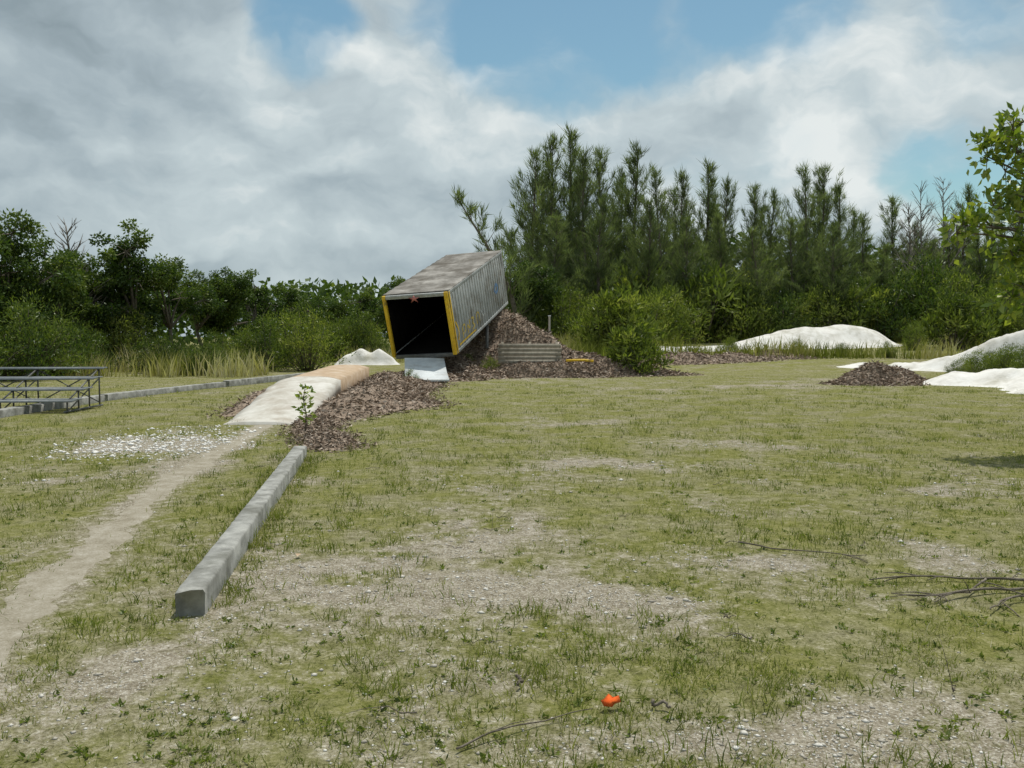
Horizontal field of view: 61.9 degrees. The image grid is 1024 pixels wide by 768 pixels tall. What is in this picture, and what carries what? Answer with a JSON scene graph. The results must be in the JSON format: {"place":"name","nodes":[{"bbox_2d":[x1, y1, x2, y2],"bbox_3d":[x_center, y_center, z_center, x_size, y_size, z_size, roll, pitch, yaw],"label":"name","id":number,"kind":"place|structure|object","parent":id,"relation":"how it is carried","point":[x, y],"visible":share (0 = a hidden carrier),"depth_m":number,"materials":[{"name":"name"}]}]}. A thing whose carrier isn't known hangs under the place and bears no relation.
{"place":"outdoors","nodes":[
{"label":"outdoors","id":0,"kind":"place"},
{"bbox_2d":[0,424,272,667],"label":"path","id":1,"kind":"structure","parent":0,"point":[46,582],"depth_m":6.16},
{"bbox_2d":[0,337,1023,767],"bbox_3d":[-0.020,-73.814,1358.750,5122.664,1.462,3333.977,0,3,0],"label":"ground","id":2,"kind":"structure","parent":0,"point":[170,651],"depth_m":5.74,"materials":[{"name":"plant"}]},
{"bbox_2d":[0,237,35,331],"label":"broadleaf tree","id":3,"kind":"object","parent":2,"relation":"on","point":[4,297],"visible":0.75,"depth_m":33.85,"materials":[{"name":"green plant"}]},
{"bbox_2d":[0,314,46,382],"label":"shrub","id":4,"kind":"object","parent":2,"relation":"on","point":[14,350],"visible":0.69,"depth_m":30.30,"materials":[{"name":"green plant"}]},
{"bbox_2d":[0,305,63,380],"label":"shrub","id":5,"kind":"object","parent":2,"relation":"on","point":[17,356],"visible":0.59,"depth_m":30.78,"materials":[{"name":"green plant"}]},
{"bbox_2d":[0,208,83,331],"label":"broadleaf tree","id":6,"kind":"object","parent":2,"relation":"on","point":[56,267],"visible":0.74,"depth_m":34.66,"materials":[{"name":"green plant"}]},
{"bbox_2d":[0,286,99,380],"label":"shrub","id":7,"kind":"object","parent":2,"relation":"on","point":[20,309],"visible":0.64,"depth_m":31.90,"materials":[{"name":"green plant"}]},
{"bbox_2d":[0,395,104,417],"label":"concrete beam","id":8,"kind":"structure","parent":2,"relation":"on","point":[22,409],"depth_m":18.32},
{"bbox_2d":[0,367,106,412],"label":"bleachers","id":9,"kind":"object","parent":2,"relation":"on","point":[27,399],"visible":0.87,"depth_m":18.70,"materials":[{"name":"metal"}]},
{"bbox_2d":[7,299,103,375],"bbox_3d":[-18.433,-1.841,33.750,3.734,3.238,4.375,-1,3,-18],"label":"shrub","id":10,"kind":"object","parent":2,"relation":"on","point":[74,336],"visible":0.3,"depth_m":33.93,"materials":[{"name":"green plant"}]},
{"bbox_2d":[15,235,98,322],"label":"broadleaf tree","id":11,"kind":"object","parent":2,"relation":"on","point":[79,295],"visible":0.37,"depth_m":37.62,"materials":[{"name":"green plant"}]},
{"bbox_2d":[17,252,137,332],"bbox_3d":[-20.585,-3.482,40.728,4.691,5.683,5.076,0,3,4],"label":"broadleaf tree","id":12,"kind":"object","parent":2,"relation":"on","point":[106,291],"visible":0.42,"depth_m":40.47,"materials":[{"name":"green plant"}]},
{"bbox_2d":[43,315,130,372],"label":"shrub","id":13,"kind":"object","parent":2,"relation":"on","point":[89,342],"visible":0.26,"depth_m":36.20,"materials":[{"name":"green plant"}]},
{"bbox_2d":[81,218,165,350],"bbox_3d":[-19.381,-4.380,41.873,5.018,7.402,5.670,2,4,28],"label":"broadleaf tree","id":14,"kind":"object","parent":2,"relation":"on","point":[122,257],"visible":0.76,"depth_m":40.81,"materials":[{"name":"green plant"}]},
{"bbox_2d":[87,300,165,365],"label":"shrub","id":15,"kind":"object","parent":2,"relation":"on","point":[125,334],"visible":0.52,"depth_m":40.27,"materials":[{"name":"green plant"}]},
{"bbox_2d":[124,328,187,372],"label":"shrub","id":16,"kind":"object","parent":2,"relation":"on","point":[161,348],"visible":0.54,"depth_m":37.54,"materials":[{"name":"green plant"}]},
{"bbox_2d":[100,382,225,400],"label":"concrete beam","id":17,"kind":"structure","parent":2,"relation":"on","point":[128,394],"depth_m":23.91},
{"bbox_2d":[123,253,228,348],"bbox_3d":[-18.354,-3.791,43.991,5.503,5.937,5.446,1,3,17],"label":"broadleaf tree","id":18,"kind":"object","parent":2,"relation":"on","point":[167,278],"visible":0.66,"depth_m":43.82,"materials":[{"name":"green plant"}]},
{"bbox_2d":[161,269,248,347],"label":"broadleaf tree","id":19,"kind":"object","parent":2,"relation":"on","point":[202,318],"visible":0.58,"depth_m":48.35,"materials":[{"name":"green plant"}]},
{"bbox_2d":[182,337,230,374],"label":"shrub","id":20,"kind":"object","parent":2,"relation":"on","point":[212,348],"visible":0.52,"depth_m":36.11,"materials":[{"name":"green plant"}]},
{"bbox_2d":[206,388,266,418],"bbox_3d":[-5.830,0.148,22.152,2.700,0.710,12.800,0,3,0],"label":"mulch pile","id":21,"kind":"object","parent":2,"relation":"on","point":[238,407],"visible":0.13,"depth_m":17.76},
{"bbox_2d":[197,266,279,343],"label":"broadleaf tree","id":22,"kind":"object","parent":2,"relation":"on","point":[227,286],"visible":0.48,"depth_m":48.84,"materials":[{"name":"green plant"}]},
{"bbox_2d":[175,446,306,616],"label":"concrete beam","id":23,"kind":"structure","parent":2,"relation":"on","point":[199,589],"depth_m":6.04,"materials":[{"name":"concrete"}]},
{"bbox_2d":[225,269,287,342],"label":"broadleaf tree","id":24,"kind":"object","parent":2,"relation":"on","point":[252,310],"visible":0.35,"depth_m":53.72,"materials":[{"name":"green plant"}]},
{"bbox_2d":[223,373,302,386],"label":"concrete beam","id":25,"kind":"structure","parent":2,"relation":"on","point":[250,381],"depth_m":29.52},
{"bbox_2d":[225,310,306,370],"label":"shrub","id":26,"kind":"object","parent":2,"relation":"on","point":[263,341],"visible":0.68,"depth_m":40.82,"materials":[{"name":"green plant"}]},
{"bbox_2d":[244,282,326,338],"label":"broadleaf tree","id":27,"kind":"object","parent":2,"relation":"on","point":[289,297],"visible":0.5,"depth_m":57.21,"materials":[{"name":"green plant"}]},
{"bbox_2d":[223,365,368,424],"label":"bike ramp","id":28,"kind":"structure","parent":2,"relation":"on","point":[271,404],"depth_m":17.96,"materials":[{"name":"concrete"}]},
{"bbox_2d":[266,301,361,371],"bbox_3d":[-9.609,-2.291,40.539,4.137,3.464,4.271,1,3,20],"label":"shrub","id":29,"kind":"object","parent":2,"relation":"on","point":[309,334],"visible":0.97,"depth_m":40.18,"materials":[{"name":"green plant"}]},
{"bbox_2d":[275,412,378,452],"bbox_3d":[-3.221,0.743,14.327,1.569,0.312,5.409,-1,3,-17],"label":"mulch pile","id":30,"kind":"object","parent":2,"relation":"on","point":[320,434],"visible":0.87,"depth_m":13.26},
{"bbox_2d":[321,305,389,355],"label":"shrub","id":31,"kind":"object","parent":2,"relation":"on","point":[352,324],"visible":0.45,"depth_m":50.69,"materials":[{"name":"green plant"}]},
{"bbox_2d":[339,314,389,359],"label":"shrub","id":32,"kind":"object","parent":2,"relation":"on","point":[371,332],"visible":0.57,"depth_m":50.67,"materials":[{"name":"green plant"}]},
{"bbox_2d":[341,287,388,337],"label":"broadleaf tree","id":33,"kind":"object","parent":2,"relation":"on","point":[365,301],"visible":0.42,"depth_m":66.97,"materials":[{"name":"green plant"}]},
{"bbox_2d":[334,349,399,364],"bbox_3d":[-8.040,-1.447,46.531,5.000,0.980,3.300,0,3,0],"label":"sand mound","id":34,"kind":"object","parent":2,"relation":"on","point":[376,357],"visible":0.7,"depth_m":46.10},
{"bbox_2d":[292,370,461,423],"bbox_3d":[-3.175,0.080,22.729,4.860,0.824,15.840,0,3,0],"label":"mulch pile","id":35,"kind":"object","parent":2,"relation":"on","point":[384,393],"visible":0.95,"depth_m":19.00,"materials":[{"name":"wood"}]},
{"bbox_2d":[361,275,404,327],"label":"broadleaf tree","id":36,"kind":"object","parent":2,"relation":"on","point":[381,319],"visible":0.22,"depth_m":60.66,"materials":[{"name":"green plant"}]},
{"bbox_2d":[485,322,490,348],"bbox_3d":[-1.079,-1.542,36.853,0.300,2.272,0.300,0,3,0],"label":"support post","id":37,"kind":"object","parent":2,"relation":"on","point":[486,336],"visible":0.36,"depth_m":36.76,"materials":[{"name":"metal"}]},
{"bbox_2d":[382,250,507,358],"bbox_3d":[-2.571,-3.513,35.997,2.708,2.562,7.636,-2,19,16],"label":"box trailer","id":38,"kind":"object","parent":37,"relation":"on","point":[459,305],"visible":1,"depth_m":34.68,"materials":[{"name":"metal"}]},
{"bbox_2d":[449,185,558,321],"bbox_3d":[-0.369,-7.583,56.008,6.108,11.113,5.728,2,4,30],"label":"pine tree","id":39,"kind":"object","parent":2,"relation":"on","point":[472,209],"visible":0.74,"depth_m":55.16,"materials":[{"name":"green plant"}]},
{"bbox_2d":[0,433,1023,767],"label":"lawn weeds","id":40,"kind":"object","parent":2,"relation":"on","point":[398,699],"visible":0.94,"depth_m":4.28,"materials":[{"name":"green plant"}]},
{"bbox_2d":[20,326,1022,377],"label":"tall weeds","id":41,"kind":"object","parent":2,"relation":"on","point":[228,368],"visible":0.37,"depth_m":46.07,"materials":[{"name":"plant"}]},
{"bbox_2d":[477,143,585,312],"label":"pine tree","id":42,"kind":"object","parent":2,"relation":"on","point":[531,224],"visible":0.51,"depth_m":68.96,"materials":[{"name":"green plant"}]},
{"bbox_2d":[472,132,592,286],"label":"pine tree","id":43,"kind":"object","parent":2,"relation":"on","point":[548,163],"visible":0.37,"depth_m":72.08,"materials":[{"name":"green plant"}]},
{"bbox_2d":[506,260,565,317],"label":"broadleaf tree","id":44,"kind":"object","parent":2,"relation":"on","point":[538,292],"visible":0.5,"depth_m":56.19,"materials":[{"name":"green plant"}]},
{"bbox_2d":[388,309,703,381],"bbox_3d":[1.550,-1.795,36.281,14.880,3.249,13.590,0,3,0],"label":"mulch pile","id":45,"kind":"object","parent":2,"relation":"on","point":[506,326],"visible":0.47,"depth_m":36.51,"materials":[{"name":"wood"}]},
{"bbox_2d":[405,358,448,380],"bbox_3d":[-3.140,-0.553,31.067,1.513,0.710,3.736,0,3,-7],"label":"landing board","id":46,"kind":"object","parent":45,"relation":"on","point":[432,369],"visible":0.85,"depth_m":31.48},
{"bbox_2d":[82,229,1023,348],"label":"woodland","id":47,"kind":"object","parent":2,"relation":"on","point":[341,291],"visible":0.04,"depth_m":85.41,"materials":[{"name":"green plant"}]},
{"bbox_2d":[517,211,590,301],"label":"pine tree","id":48,"kind":"object","parent":2,"relation":"on","point":[557,263],"visible":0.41,"depth_m":62.53,"materials":[{"name":"green plant"}]},
{"bbox_2d":[492,359,622,377],"bbox_3d":[0.790,-0.563,34.441,8.000,0.957,3.200,0,3,0],"label":"mulch pile","id":49,"kind":"object","parent":2,"relation":"on","point":[550,369],"visible":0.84,"depth_m":33.84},
{"bbox_2d":[498,342,561,365],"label":"plank wall","id":50,"kind":"structure","parent":49,"relation":"on","point":[515,353],"depth_m":34.34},
{"bbox_2d":[525,280,592,341],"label":"shrub","id":51,"kind":"object","parent":2,"relation":"on","point":[565,302],"visible":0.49,"depth_m":55.81,"materials":[{"name":"green plant"}]},
{"bbox_2d":[539,122,621,295],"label":"pine tree","id":52,"kind":"object","parent":2,"relation":"on","point":[570,140],"visible":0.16,"depth_m":72.92,"materials":[{"name":"green plant"}]},
{"bbox_2d":[542,145,623,305],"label":"pine tree","id":53,"kind":"object","parent":2,"relation":"on","point":[582,192],"visible":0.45,"depth_m":68.70,"materials":[{"name":"green plant"}]},
{"bbox_2d":[551,191,643,310],"bbox_3d":[6.236,-8.467,61.769,6.744,11.050,6.039,2,4,36],"label":"pine tree","id":54,"kind":"object","parent":2,"relation":"on","point":[590,280],"visible":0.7,"depth_m":61.08,"materials":[{"name":"green plant"}]},
{"bbox_2d":[561,291,642,347],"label":"shrub","id":55,"kind":"object","parent":2,"relation":"on","point":[595,322],"visible":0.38,"depth_m":49.88,"materials":[{"name":"green plant"}]},
{"bbox_2d":[557,144,649,298],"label":"pine tree","id":56,"kind":"object","parent":2,"relation":"on","point":[600,166],"visible":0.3,"depth_m":70.77,"materials":[{"name":"green plant"}]},
{"bbox_2d":[563,277,672,348],"bbox_3d":[6.119,-4.117,50.798,6.627,4.577,4.806,1,3,14],"label":"shrub","id":57,"kind":"object","parent":2,"relation":"on","point":[622,307],"visible":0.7,"depth_m":50.00,"materials":[{"name":"green plant"}]},
{"bbox_2d":[595,138,666,287],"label":"pine tree","id":58,"kind":"object","parent":2,"relation":"on","point":[634,159],"visible":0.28,"depth_m":72.89,"materials":[{"name":"green plant"}]},
{"bbox_2d":[586,259,688,312],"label":"shrub","id":59,"kind":"object","parent":2,"relation":"on","point":[635,279],"visible":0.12,"depth_m":61.72,"materials":[{"name":"green plant"}]},
{"bbox_2d":[601,318,679,374],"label":"shrub","id":60,"kind":"object","parent":2,"relation":"on","point":[631,348],"visible":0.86,"depth_m":35.97,"materials":[{"name":"green plant"}]},
{"bbox_2d":[607,194,685,297],"bbox_3d":[10.058,-8.466,62.835,5.958,10.826,7.717,1,7,19],"label":"pine tree","id":61,"kind":"object","parent":2,"relation":"on","point":[643,254],"visible":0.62,"depth_m":61.79,"materials":[{"name":"green plant"}]},
{"bbox_2d":[630,287,685,346],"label":"shrub","id":62,"kind":"object","parent":2,"relation":"on","point":[657,317],"visible":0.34,"depth_m":53.82,"materials":[{"name":"green plant"}]},
{"bbox_2d":[612,165,705,283],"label":"pine tree","id":63,"kind":"object","parent":2,"relation":"on","point":[655,175],"visible":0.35,"depth_m":68.14,"materials":[{"name":"green plant"}]},
{"bbox_2d":[635,284,701,343],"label":"shrub","id":64,"kind":"object","parent":2,"relation":"on","point":[680,322],"visible":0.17,"depth_m":55.35,"materials":[{"name":"green plant"}]},
{"bbox_2d":[632,215,716,309],"bbox_3d":[12.427,-7.687,61.925,6.468,9.444,5.575,-2,3,-34],"label":"pine tree","id":65,"kind":"object","parent":2,"relation":"on","point":[684,235],"visible":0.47,"depth_m":61.54,"materials":[{"name":"green plant"}]},
{"bbox_2d":[640,281,714,344],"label":"shrub","id":66,"kind":"object","parent":2,"relation":"on","point":[673,305],"visible":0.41,"depth_m":55.38,"materials":[{"name":"green plant"}]},
{"bbox_2d":[645,166,737,290],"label":"pine tree","id":67,"kind":"object","parent":2,"relation":"on","point":[683,195],"visible":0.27,"depth_m":70.81,"materials":[{"name":"green plant"}]},
{"bbox_2d":[679,175,743,287],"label":"pine tree","id":68,"kind":"object","parent":2,"relation":"on","point":[729,210],"visible":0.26,"depth_m":69.40,"materials":[{"name":"green plant"}]},
{"bbox_2d":[655,254,768,342],"bbox_3d":[13.488,-5.973,60.672,9.095,6.260,9.056,2,4,31],"label":"shrub","id":69,"kind":"object","parent":2,"relation":"on","point":[714,278],"visible":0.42,"depth_m":59.50,"materials":[{"name":"green plant"}]},
{"bbox_2d":[676,158,749,277],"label":"pine tree","id":70,"kind":"object","parent":2,"relation":"on","point":[711,186],"visible":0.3,"depth_m":74.18,"materials":[{"name":"green plant"}]},
{"bbox_2d":[701,211,747,301],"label":"pine tree","id":71,"kind":"object","parent":2,"relation":"on","point":[721,244],"visible":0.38,"depth_m":63.11,"materials":[{"name":"green plant"}]},
{"bbox_2d":[638,349,825,365],"bbox_3d":[10.345,-1.350,45.174,15.450,1.044,7.500,0,3,0],"label":"mulch pile","id":72,"kind":"object","parent":2,"relation":"on","point":[697,358],"visible":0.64,"depth_m":44.32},
{"bbox_2d":[704,279,780,341],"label":"shrub","id":73,"kind":"object","parent":2,"relation":"on","point":[755,311],"visible":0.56,"depth_m":59.47,"materials":[{"name":"green plant"}]},
{"bbox_2d":[727,299,776,340],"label":"shrub","id":74,"kind":"object","parent":2,"relation":"on","point":[758,331],"visible":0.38,"depth_m":59.49,"materials":[{"name":"green plant"}]},
{"bbox_2d":[721,180,787,278],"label":"pine tree","id":75,"kind":"object","parent":2,"relation":"on","point":[755,205],"visible":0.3,"depth_m":71.27,"materials":[{"name":"green plant"}]},
{"bbox_2d":[740,186,797,281],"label":"pine tree","id":76,"kind":"object","parent":2,"relation":"on","point":[769,224],"visible":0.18,"depth_m":73.14,"materials":[{"name":"green plant"}]},
{"bbox_2d":[733,225,808,321],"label":"pine tree","id":77,"kind":"object","parent":2,"relation":"on","point":[759,274],"visible":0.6,"depth_m":61.10,"materials":[{"name":"green plant"}]},
{"bbox_2d":[753,214,824,308],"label":"pine tree","id":78,"kind":"object","parent":2,"relation":"on","point":[790,237],"visible":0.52,"depth_m":63.10,"materials":[{"name":"green plant"}]},
{"bbox_2d":[754,283,823,334],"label":"shrub","id":79,"kind":"object","parent":2,"relation":"on","point":[783,306],"visible":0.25,"depth_m":59.70,"materials":[{"name":"green plant"}]},
{"bbox_2d":[751,160,861,296],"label":"pine tree","id":80,"kind":"object","parent":2,"relation":"on","point":[806,225],"visible":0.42,"depth_m":65.95,"materials":[{"name":"green plant"}]},
{"bbox_2d":[734,324,899,348],"bbox_3d":[19.720,-3.073,56.196,14.800,1.700,9.000,0,3,0],"label":"sand mound","id":81,"kind":"object","parent":2,"relation":"on","point":[843,333],"visible":0.56,"depth_m":54.52,"materials":[{"name":"sand"}]},
{"bbox_2d":[775,162,884,284],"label":"pine tree","id":82,"kind":"object","parent":2,"relation":"on","point":[824,174],"visible":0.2,"depth_m":69.31,"materials":[{"name":"green plant"}]},
{"bbox_2d":[789,280,870,326],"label":"shrub","id":83,"kind":"object","parent":2,"relation":"on","point":[821,295],"visible":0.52,"depth_m":59.89,"materials":[{"name":"green plant"}]},
{"bbox_2d":[788,219,881,318],"bbox_3d":[23.007,-7.460,61.714,6.674,8.950,5.967,1,3,12],"label":"pine tree","id":84,"kind":"object","parent":2,"relation":"on","point":[832,254],"visible":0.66,"depth_m":60.99,"materials":[{"name":"green plant"}]},
{"bbox_2d":[810,178,873,296],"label":"pine tree","id":85,"kind":"object","parent":2,"relation":"on","point":[837,201],"visible":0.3,"depth_m":67.07,"materials":[{"name":"green plant"}]},
{"bbox_2d":[810,289,882,331],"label":"shrub","id":86,"kind":"object","parent":2,"relation":"on","point":[861,313],"visible":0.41,"depth_m":59.65,"materials":[{"name":"green plant"}]},
{"bbox_2d":[846,209,890,285],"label":"pine tree","id":87,"kind":"object","parent":2,"relation":"on","point":[863,259],"visible":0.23,"depth_m":72.99,"materials":[{"name":"green plant"}]},
{"bbox_2d":[837,276,906,341],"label":"shrub","id":88,"kind":"object","parent":2,"relation":"on","point":[875,294],"visible":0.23,"depth_m":60.42,"materials":[{"name":"green plant"}]},
{"bbox_2d":[816,359,930,385],"bbox_3d":[12.540,-0.362,29.053,5.300,1.047,3.921,0,3,0],"label":"mulch pile","id":89,"kind":"object","parent":2,"relation":"on","point":[877,373],"visible":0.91,"depth_m":28.21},
{"bbox_2d":[834,263,922,342],"bbox_3d":[25.948,-5.871,61.903,7.639,5.825,8.938,2,4,26],"label":"shrub","id":90,"kind":"object","parent":2,"relation":"on","point":[887,328],"visible":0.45,"depth_m":59.36,"materials":[{"name":"green plant"}]},
{"bbox_2d":[851,242,930,303],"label":"pine tree","id":91,"kind":"object","parent":2,"relation":"on","point":[885,261],"visible":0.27,"depth_m":63.32,"materials":[{"name":"green plant"}]},
{"bbox_2d":[857,195,928,283],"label":"pine tree","id":92,"kind":"object","parent":2,"relation":"on","point":[892,202],"visible":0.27,"depth_m":74.94,"materials":[{"name":"green plant"}]},
{"bbox_2d":[892,201,925,283],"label":"pine tree","id":93,"kind":"object","parent":2,"relation":"on","point":[909,231],"visible":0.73,"depth_m":69.40,"materials":[{"name":"plant"}]},
{"bbox_2d":[891,180,953,274],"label":"dead tree","id":94,"kind":"object","parent":2,"relation":"on","point":[922,218],"visible":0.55,"depth_m":71.26,"materials":[{"name":"grey wood"}]},
{"bbox_2d":[874,260,978,332],"bbox_3d":[29.037,-5.952,61.041,9.250,6.028,7.905,2,4,38],"label":"shrub","id":95,"kind":"object","parent":2,"relation":"on","point":[930,302],"visible":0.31,"depth_m":59.66,"materials":[{"name":"green plant"}]},
{"bbox_2d":[836,330,1023,371],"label":"sand mound","id":96,"kind":"object","parent":2,"relation":"on","point":[937,364],"visible":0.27,"depth_m":38.20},
{"bbox_2d":[879,244,1000,329],"bbox_3d":[30.462,-6.617,62.699,8.288,7.188,9.710,-3,4,-41],"label":"shrub","id":97,"kind":"object","parent":2,"relation":"on","point":[925,268],"visible":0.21,"depth_m":61.63,"materials":[{"name":"green plant"}]},
{"bbox_2d":[889,259,1003,330],"bbox_3d":[31.345,-6.002,61.850,8.041,6.027,8.831,2,4,34],"label":"shrub","id":98,"kind":"object","parent":2,"relation":"on","point":[961,278],"visible":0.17,"depth_m":60.73,"materials":[{"name":"green plant"}]},
{"bbox_2d":[901,285,1002,348],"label":"shrub","id":99,"kind":"object","parent":2,"relation":"on","point":[950,316],"visible":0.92,"depth_m":51.88,"materials":[{"name":"green plant"}]},
{"bbox_2d":[937,181,994,287],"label":"pine tree","id":100,"kind":"object","parent":2,"relation":"on","point":[969,195],"visible":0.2,"depth_m":77.13,"materials":[{"name":"green plant"}]},
{"bbox_2d":[923,368,1023,393],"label":"sand mound","id":101,"kind":"object","parent":2,"relation":"on","point":[1009,379],"visible":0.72,"depth_m":27.42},
{"bbox_2d":[937,101,1023,325],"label":"leafy tree","id":102,"kind":"object","parent":2,"relation":"on","point":[1009,135],"visible":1,"depth_m":11.85,"materials":[{"name":"green plant"}]},
{"bbox_2d":[958,235,1015,297],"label":"pine tree","id":103,"kind":"object","parent":2,"relation":"on","point":[979,265],"visible":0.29,"depth_m":64.94,"materials":[{"name":"green plant"}]},
{"bbox_2d":[967,343,1020,371],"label":"shrub","id":104,"kind":"object","parent":2,"relation":"on","point":[1003,360],"visible":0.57,"depth_m":30.94,"materials":[{"name":"green plant"}]},
{"bbox_2d":[968,299,1022,342],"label":"shrub","id":105,"kind":"object","parent":2,"relation":"on","point":[997,313],"visible":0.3,"depth_m":53.55,"materials":[{"name":"green plant"}]},
{"bbox_2d":[0,398,1023,767],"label":"gravel","id":106,"kind":"structure","parent":0,"point":[742,728],"depth_m":4.97,"materials":[{"name":"gravel"}]},
{"bbox_2d":[0,0,1023,336],"label":"sky","id":107,"kind":"structure","parent":0,"point":[283,140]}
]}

